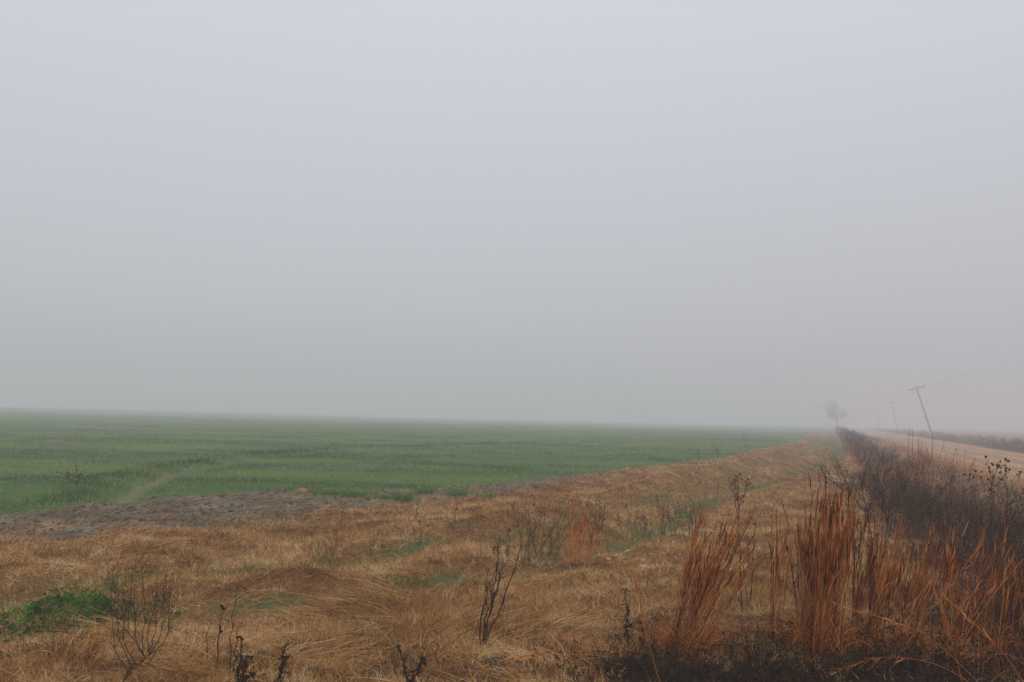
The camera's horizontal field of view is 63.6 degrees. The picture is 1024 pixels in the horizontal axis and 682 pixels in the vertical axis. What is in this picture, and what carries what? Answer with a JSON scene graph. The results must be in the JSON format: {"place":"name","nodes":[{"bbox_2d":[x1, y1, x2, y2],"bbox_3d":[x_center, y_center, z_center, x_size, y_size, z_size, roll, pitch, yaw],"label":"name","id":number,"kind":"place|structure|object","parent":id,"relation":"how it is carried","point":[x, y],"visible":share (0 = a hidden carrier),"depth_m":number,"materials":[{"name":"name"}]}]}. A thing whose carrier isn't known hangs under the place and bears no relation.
{"place":"outdoors","nodes":[
{"label":"outdoors","id":0,"kind":"place"},
{"bbox_2d":[0,406,829,539],"bbox_3d":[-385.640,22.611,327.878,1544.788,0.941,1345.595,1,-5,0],"label":"field","id":1,"kind":"structure","parent":0,"point":[197,414],"depth_m":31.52,"materials":[{"name":"green plant"}]},
{"bbox_2d":[8,465,109,483],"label":"thin weed","id":2,"kind":"object","parent":1,"relation":"on","point":[75,473],"visible":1,"depth_m":15.01,"materials":[{"name":"green plant"}]},
{"bbox_2d":[297,487,307,492],"bbox_3d":[-4.173,2.972,16.396,0.210,0.147,0.146,4,-6,-31],"label":"orange clod","id":3,"kind":"object","parent":1,"relation":"on","point":[302,489],"visible":0.65,"depth_m":16.34,"materials":[{"name":"soil"}]},
{"bbox_2d":[308,486,341,495],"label":"grass tuft","id":4,"kind":"object","parent":1,"relation":"on","point":[325,492],"visible":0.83,"depth_m":16.01,"materials":[{"name":"green plant"}]},
{"bbox_2d":[335,485,370,497],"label":"grass tuft","id":5,"kind":"object","parent":1,"relation":"on","point":[350,494],"visible":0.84,"depth_m":15.85,"materials":[{"name":"green plant"}]},
{"bbox_2d":[0,455,730,546],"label":"field debris","id":6,"kind":"object","parent":1,"relation":"on","point":[196,521],"visible":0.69,"depth_m":13.02,"materials":[{"name":"grey soil"}]},
{"bbox_2d":[371,493,390,498],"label":"grass tuft","id":7,"kind":"object","parent":1,"relation":"on","point":[378,495],"visible":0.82,"depth_m":15.63,"materials":[{"name":"green plant"}]},
{"bbox_2d":[384,488,422,501],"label":"grass tuft","id":8,"kind":"object","parent":1,"relation":"on","point":[399,496],"visible":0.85,"depth_m":15.25,"materials":[{"name":"green plant"}]},
{"bbox_2d":[411,483,436,494],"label":"grass tuft","id":9,"kind":"object","parent":1,"relation":"on","point":[423,490],"visible":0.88,"depth_m":16.91,"materials":[{"name":"green plant"}]},
{"bbox_2d":[440,484,471,495],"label":"grass tuft","id":10,"kind":"object","parent":1,"relation":"on","point":[458,492],"visible":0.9,"depth_m":16.72,"materials":[{"name":"green plant"}]},
{"bbox_2d":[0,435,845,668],"bbox_3d":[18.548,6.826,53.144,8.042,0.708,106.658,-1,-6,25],"label":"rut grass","id":11,"kind":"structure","parent":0,"point":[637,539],"depth_m":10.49,"materials":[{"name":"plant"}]},
{"bbox_2d":[0,426,1023,681],"bbox_3d":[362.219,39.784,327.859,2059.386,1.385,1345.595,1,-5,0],"label":"ground","id":12,"kind":"structure","parent":0,"point":[472,568],"depth_m":7.91,"materials":[{"name":"brown plant"}]},
{"bbox_2d":[15,617,132,667],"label":"broomsedge clump","id":13,"kind":"object","parent":12,"relation":"on","point":[65,645],"visible":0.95,"depth_m":5.02,"materials":[{"name":"brown plant"}]},
{"bbox_2d":[72,629,82,680],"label":"grass stalk","id":14,"kind":"object","parent":12,"relation":"on","point":[77,659],"depth_m":4.71,"materials":[{"name":"brown plant"}]},
{"bbox_2d":[0,583,180,641],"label":"leafy weed","id":15,"kind":"object","parent":12,"relation":"on","point":[103,599],"visible":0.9,"depth_m":6.35,"materials":[{"name":"green plant"}]},
{"bbox_2d":[96,542,186,681],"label":"forked weed","id":16,"kind":"object","parent":12,"relation":"on","point":[135,627],"visible":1,"depth_m":4.60,"materials":[{"name":"brown plant"}]},
{"bbox_2d":[205,613,211,659],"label":"stalk weed","id":17,"kind":"object","parent":12,"relation":"on","point":[206,638],"visible":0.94,"depth_m":5.20,"materials":[{"name":"brown plant"}]},
{"bbox_2d":[215,605,224,666],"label":"stalk weed","id":18,"kind":"object","parent":12,"relation":"on","point":[220,627],"visible":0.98,"depth_m":5.09,"materials":[{"name":"black plant"}]},
{"bbox_2d":[228,597,237,671],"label":"stalk weed","id":19,"kind":"object","parent":12,"relation":"on","point":[230,642],"visible":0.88,"depth_m":5.01,"materials":[{"name":"brown plant"}]},
{"bbox_2d":[234,636,258,681],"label":"withered weed","id":20,"kind":"object","parent":12,"relation":"on","point":[243,668],"visible":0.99,"depth_m":4.49,"materials":[{"name":"black plant"}]},
{"bbox_2d":[273,642,291,681],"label":"withered weed","id":21,"kind":"object","parent":12,"relation":"on","point":[282,665],"visible":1,"depth_m":4.50,"materials":[{"name":"black plant"}]},
{"bbox_2d":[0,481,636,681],"bbox_3d":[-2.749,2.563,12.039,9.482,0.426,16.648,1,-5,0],"label":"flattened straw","id":22,"kind":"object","parent":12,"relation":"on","point":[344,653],"visible":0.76,"depth_m":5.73,"materials":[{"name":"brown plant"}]},
{"bbox_2d":[308,547,335,557],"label":"grass tuft","id":23,"kind":"object","parent":12,"relation":"on","point":[326,553],"visible":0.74,"depth_m":9.20,"materials":[{"name":"plant"}]},
{"bbox_2d":[370,528,381,562],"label":"thin weed","id":24,"kind":"object","parent":12,"relation":"on","point":[374,544],"visible":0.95,"depth_m":8.75,"materials":[{"name":"brown plant"}]},
{"bbox_2d":[374,572,430,590],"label":"grass tuft","id":25,"kind":"object","parent":12,"relation":"on","point":[402,580],"visible":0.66,"depth_m":7.76,"materials":[{"name":"green plant"}]},
{"bbox_2d":[396,645,431,681],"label":"withered weed","id":26,"kind":"object","parent":12,"relation":"on","point":[418,671],"visible":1,"depth_m":4.60,"materials":[{"name":"black plant"}]},
{"bbox_2d":[396,514,434,545],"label":"thin weed","id":27,"kind":"object","parent":12,"relation":"on","point":[417,529],"visible":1,"depth_m":9.63,"materials":[{"name":"brown plant"}]},
{"bbox_2d":[474,492,497,498],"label":"grass tuft","id":28,"kind":"object","parent":12,"relation":"on","point":[494,495],"visible":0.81,"depth_m":16.14,"materials":[{"name":"green plant"}]},
{"bbox_2d":[492,535,507,555],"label":"thin weed","id":29,"kind":"object","parent":12,"relation":"on","point":[497,544],"visible":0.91,"depth_m":9.22,"materials":[{"name":"brown plant"}]},
{"bbox_2d":[479,546,520,644],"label":"twiggy weed","id":30,"kind":"object","parent":12,"relation":"on","point":[493,594],"visible":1,"depth_m":5.46,"materials":[{"name":"brown plant"}]},
{"bbox_2d":[505,515,521,550],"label":"thin weed","id":31,"kind":"object","parent":12,"relation":"on","point":[509,531],"visible":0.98,"depth_m":9.72,"materials":[{"name":"brown plant"}]},
{"bbox_2d":[503,493,582,555],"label":"leafless shrub","id":32,"kind":"object","parent":12,"relation":"on","point":[533,530],"visible":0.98,"depth_m":9.69,"materials":[{"name":"brown plant"}]},
{"bbox_2d":[525,536,564,550],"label":"grass tuft","id":33,"kind":"object","parent":12,"relation":"on","point":[559,544],"visible":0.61,"depth_m":9.99,"materials":[{"name":"brown plant"}]},
{"bbox_2d":[494,653,607,681],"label":"grass stalk","id":34,"kind":"object","parent":12,"relation":"on","point":[520,657],"depth_m":4.85,"materials":[{"name":"brown plant"}]},
{"bbox_2d":[518,600,602,676],"bbox_3d":[0.291,1.791,4.923,0.665,0.414,0.084,-3,-7,36],"label":"grass stalk","id":35,"kind":"object","parent":12,"relation":"on","point":[549,625],"depth_m":4.95,"materials":[{"name":"brown plant"}]},
{"bbox_2d":[552,495,590,564],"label":"broomsedge clump","id":36,"kind":"object","parent":12,"relation":"on","point":[580,530],"visible":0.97,"depth_m":9.00,"materials":[{"name":"brown plant"}]},
{"bbox_2d":[567,522,614,560],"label":"broomsedge clump","id":37,"kind":"object","parent":12,"relation":"on","point":[591,539],"visible":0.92,"depth_m":9.17,"materials":[{"name":"brown plant"}]},
{"bbox_2d":[578,497,607,532],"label":"leafless shrub","id":38,"kind":"object","parent":12,"relation":"on","point":[603,520],"visible":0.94,"depth_m":11.00,"materials":[{"name":"brown plant"}]},
{"bbox_2d":[616,587,649,646],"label":"drooping weed","id":39,"kind":"object","parent":12,"relation":"on","point":[629,625],"visible":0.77,"depth_m":5.78,"materials":[{"name":"black plant"}]},
{"bbox_2d":[616,502,656,538],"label":"leafless shrub","id":40,"kind":"object","parent":12,"relation":"on","point":[618,517],"visible":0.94,"depth_m":11.32,"materials":[{"name":"brown plant"}]},
{"bbox_2d":[630,564,659,681],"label":"grass stalk","id":41,"kind":"object","parent":12,"relation":"on","point":[640,600],"depth_m":4.85,"materials":[{"name":"brown plant"}]},
{"bbox_2d":[656,488,689,535],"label":"leafless shrub","id":42,"kind":"object","parent":12,"relation":"on","point":[668,514],"visible":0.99,"depth_m":11.30,"materials":[{"name":"brown plant"}]},
{"bbox_2d":[677,496,700,539],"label":"leafless shrub","id":43,"kind":"object","parent":12,"relation":"on","point":[691,521],"visible":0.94,"depth_m":11.11,"materials":[{"name":"brown plant"}]},
{"bbox_2d":[620,490,763,656],"bbox_3d":[1.212,1.522,5.628,1.021,1.146,0.801,1,-5,0],"label":"broomsedge clump","id":44,"kind":"object","parent":12,"relation":"on","point":[710,571],"visible":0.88,"depth_m":5.53,"materials":[{"name":"brown plant"}]},
{"bbox_2d":[716,523,762,603],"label":"thin weed","id":45,"kind":"object","parent":12,"relation":"on","point":[752,571],"visible":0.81,"depth_m":6.78,"materials":[{"name":"brown plant"}]},
{"bbox_2d":[724,470,758,614],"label":"curled weed","id":46,"kind":"object","parent":12,"relation":"on","point":[737,491],"visible":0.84,"depth_m":6.37,"materials":[{"name":"brown plant"}]},
{"bbox_2d":[524,425,1023,681],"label":"roadside brush","id":47,"kind":"object","parent":12,"relation":"on","point":[861,438],"visible":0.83,"depth_m":8.58,"materials":[{"name":"brown plant"}]},
{"bbox_2d":[531,569,1023,681],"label":"dark litter","id":48,"kind":"object","parent":12,"relation":"on","point":[663,678],"visible":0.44,"depth_m":5.17,"materials":[{"name":"black plant"}]},
{"bbox_2d":[775,499,815,622],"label":"bent weed","id":49,"kind":"object","parent":12,"relation":"on","point":[791,566],"visible":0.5,"depth_m":5.93,"materials":[{"name":"brown plant"}]},
{"bbox_2d":[748,472,896,657],"bbox_3d":[2.061,1.447,5.546,0.938,1.172,0.878,1,-5,0],"label":"broomsedge clump","id":50,"kind":"object","parent":12,"relation":"on","point":[826,582],"visible":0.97,"depth_m":5.51,"materials":[{"name":"brown plant"}]},
{"bbox_2d":[818,400,849,425],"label":"bare tree","id":51,"kind":"object","parent":12,"relation":"on","point":[831,413],"visible":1,"depth_m":277.06,"materials":[{"name":"grey plant"}]},
{"bbox_2d":[802,445,895,492],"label":"bare shrub","id":52,"kind":"object","parent":12,"relation":"on","point":[854,472],"visible":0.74,"depth_m":19.07,"materials":[{"name":"brown plant"}]},
{"bbox_2d":[826,480,874,615],"bbox_3d":[2.579,1.593,6.353,0.398,1.021,0.187,-1,-6,20],"label":"bent weed","id":53,"kind":"object","parent":12,"relation":"on","point":[856,537],"visible":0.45,"depth_m":6.32,"materials":[{"name":"brown plant"}]},
{"bbox_2d":[815,449,918,512],"bbox_3d":[6.358,2.455,14.630,1.981,1.139,1.768,0,-5,14],"label":"bare shrub","id":54,"kind":"object","parent":12,"relation":"on","point":[856,489],"visible":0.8,"depth_m":14.48,"materials":[{"name":"brown plant"}]},
{"bbox_2d":[845,473,891,594],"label":"bent weed","id":55,"kind":"object","parent":12,"relation":"on","point":[868,522],"visible":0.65,"depth_m":6.90,"materials":[{"name":"brown plant"}]},
{"bbox_2d":[851,437,896,473],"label":"bare shrub","id":56,"kind":"object","parent":12,"relation":"on","point":[879,458],"visible":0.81,"depth_m":24.44,"materials":[{"name":"brown plant"}]},
{"bbox_2d":[821,520,955,656],"bbox_3d":[2.497,1.622,5.580,0.837,0.874,0.769,5,-7,-38],"label":"broomsedge clump","id":57,"kind":"object","parent":12,"relation":"on","point":[898,576],"visible":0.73,"depth_m":5.49,"materials":[{"name":"brown plant"}]},
{"bbox_2d":[887,402,896,428],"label":"utility pole","id":58,"kind":"object","parent":12,"relation":"on","point":[894,413],"visible":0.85,"depth_m":244.45,"materials":[{"name":"grey wood"}]},
{"bbox_2d":[824,657,966,680],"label":"grass stalk","id":59,"kind":"object","parent":12,"relation":"on","point":[886,660],"depth_m":4.80,"materials":[{"name":"brown plant"}]},
{"bbox_2d":[825,599,976,680],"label":"grass stalk","id":60,"kind":"object","parent":12,"relation":"on","point":[897,624],"depth_m":4.84,"materials":[{"name":"brown plant"}]},
{"bbox_2d":[852,460,954,540],"bbox_3d":[5.283,2.216,11.598,1.225,1.135,1.367,3,-6,-23],"label":"bare shrub","id":61,"kind":"object","parent":12,"relation":"on","point":[897,502],"visible":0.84,"depth_m":11.38,"materials":[{"name":"brown plant"}]},
{"bbox_2d":[908,385,931,433],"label":"utility pole","id":62,"kind":"object","parent":12,"relation":"on","point":[922,406],"visible":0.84,"depth_m":142.13,"materials":[{"name":"grey wood"}]},
{"bbox_2d":[836,434,1023,681],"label":"rust undergrowth","id":63,"kind":"object","parent":12,"relation":"on","point":[967,470],"visible":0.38,"depth_m":16.55,"materials":[{"name":"brown plant"}]},
{"bbox_2d":[891,539,983,667],"bbox_3d":[2.673,1.633,5.175,0.621,0.826,0.058,2,-5,-4],"label":"grass stalk","id":64,"kind":"object","parent":12,"relation":"on","point":[936,602],"depth_m":5.18,"materials":[{"name":"brown plant"}]},
{"bbox_2d":[863,427,1023,452],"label":"roadside brush","id":65,"kind":"object","parent":12,"relation":"on","point":[1003,445],"visible":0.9,"depth_m":89.82,"materials":[{"name":"grey plant"}]},
{"bbox_2d":[932,590,962,681],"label":"grass stalk","id":66,"kind":"object","parent":12,"relation":"on","point":[946,626],"depth_m":4.74,"materials":[{"name":"brown plant"}]},
{"bbox_2d":[887,523,1023,666],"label":"broomsedge clump","id":67,"kind":"object","parent":12,"relation":"on","point":[951,561],"visible":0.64,"depth_m":5.58,"materials":[{"name":"brown plant"}]},
{"bbox_2d":[963,458,977,525],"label":"seed head weed","id":68,"kind":"object","parent":12,"relation":"on","point":[964,474],"visible":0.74,"depth_m":11.99,"materials":[{"name":"black plant"}]},
{"bbox_2d":[919,506,1023,653],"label":"broomsedge clump","id":69,"kind":"object","parent":12,"relation":"on","point":[986,598],"visible":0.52,"depth_m":5.86,"materials":[{"name":"brown plant"}]},
{"bbox_2d":[923,487,1023,579],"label":"bare shrub","id":70,"kind":"object","parent":12,"relation":"on","point":[970,526],"visible":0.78,"depth_m":9.04,"materials":[{"name":"brown plant"}]},
{"bbox_2d":[938,590,1022,681],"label":"grass stalk","id":71,"kind":"object","parent":12,"relation":"on","point":[955,607],"depth_m":4.79,"materials":[{"name":"brown plant"}]},
{"bbox_2d":[955,546,1023,656],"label":"broomsedge clump","id":72,"kind":"object","parent":12,"relation":"on","point":[1016,592],"visible":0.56,"depth_m":5.81,"materials":[{"name":"brown plant"}]},
{"bbox_2d":[969,455,1010,527],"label":"seed head weed","id":73,"kind":"object","parent":12,"relation":"on","point":[997,467],"visible":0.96,"depth_m":11.84,"materials":[{"name":"black plant"}]},
{"bbox_2d":[988,458,1023,539],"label":"seed head weed","id":74,"kind":"object","parent":12,"relation":"on","point":[1005,459],"visible":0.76,"depth_m":11.86,"materials":[{"name":"black plant"}]},
{"bbox_2d":[0,0,1023,429],"label":"sky","id":75,"kind":"structure","parent":0,"point":[700,211],"materials":[{"name":"grey"}]},
{"bbox_2d":[908,441,932,485],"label":"broomsedge clump","id":76,"kind":"object","parent":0,"point":[923,459],"visible":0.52,"depth_m":24.80,"materials":[{"name":"plant"}]},
{"bbox_2d":[841,426,1023,483],"bbox_3d":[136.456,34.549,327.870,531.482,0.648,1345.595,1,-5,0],"label":"dirt road","id":77,"kind":"structure","parent":0,"point":[1016,460],"depth_m":50.70,"materials":[{"name":"beige soil"}]}
]}

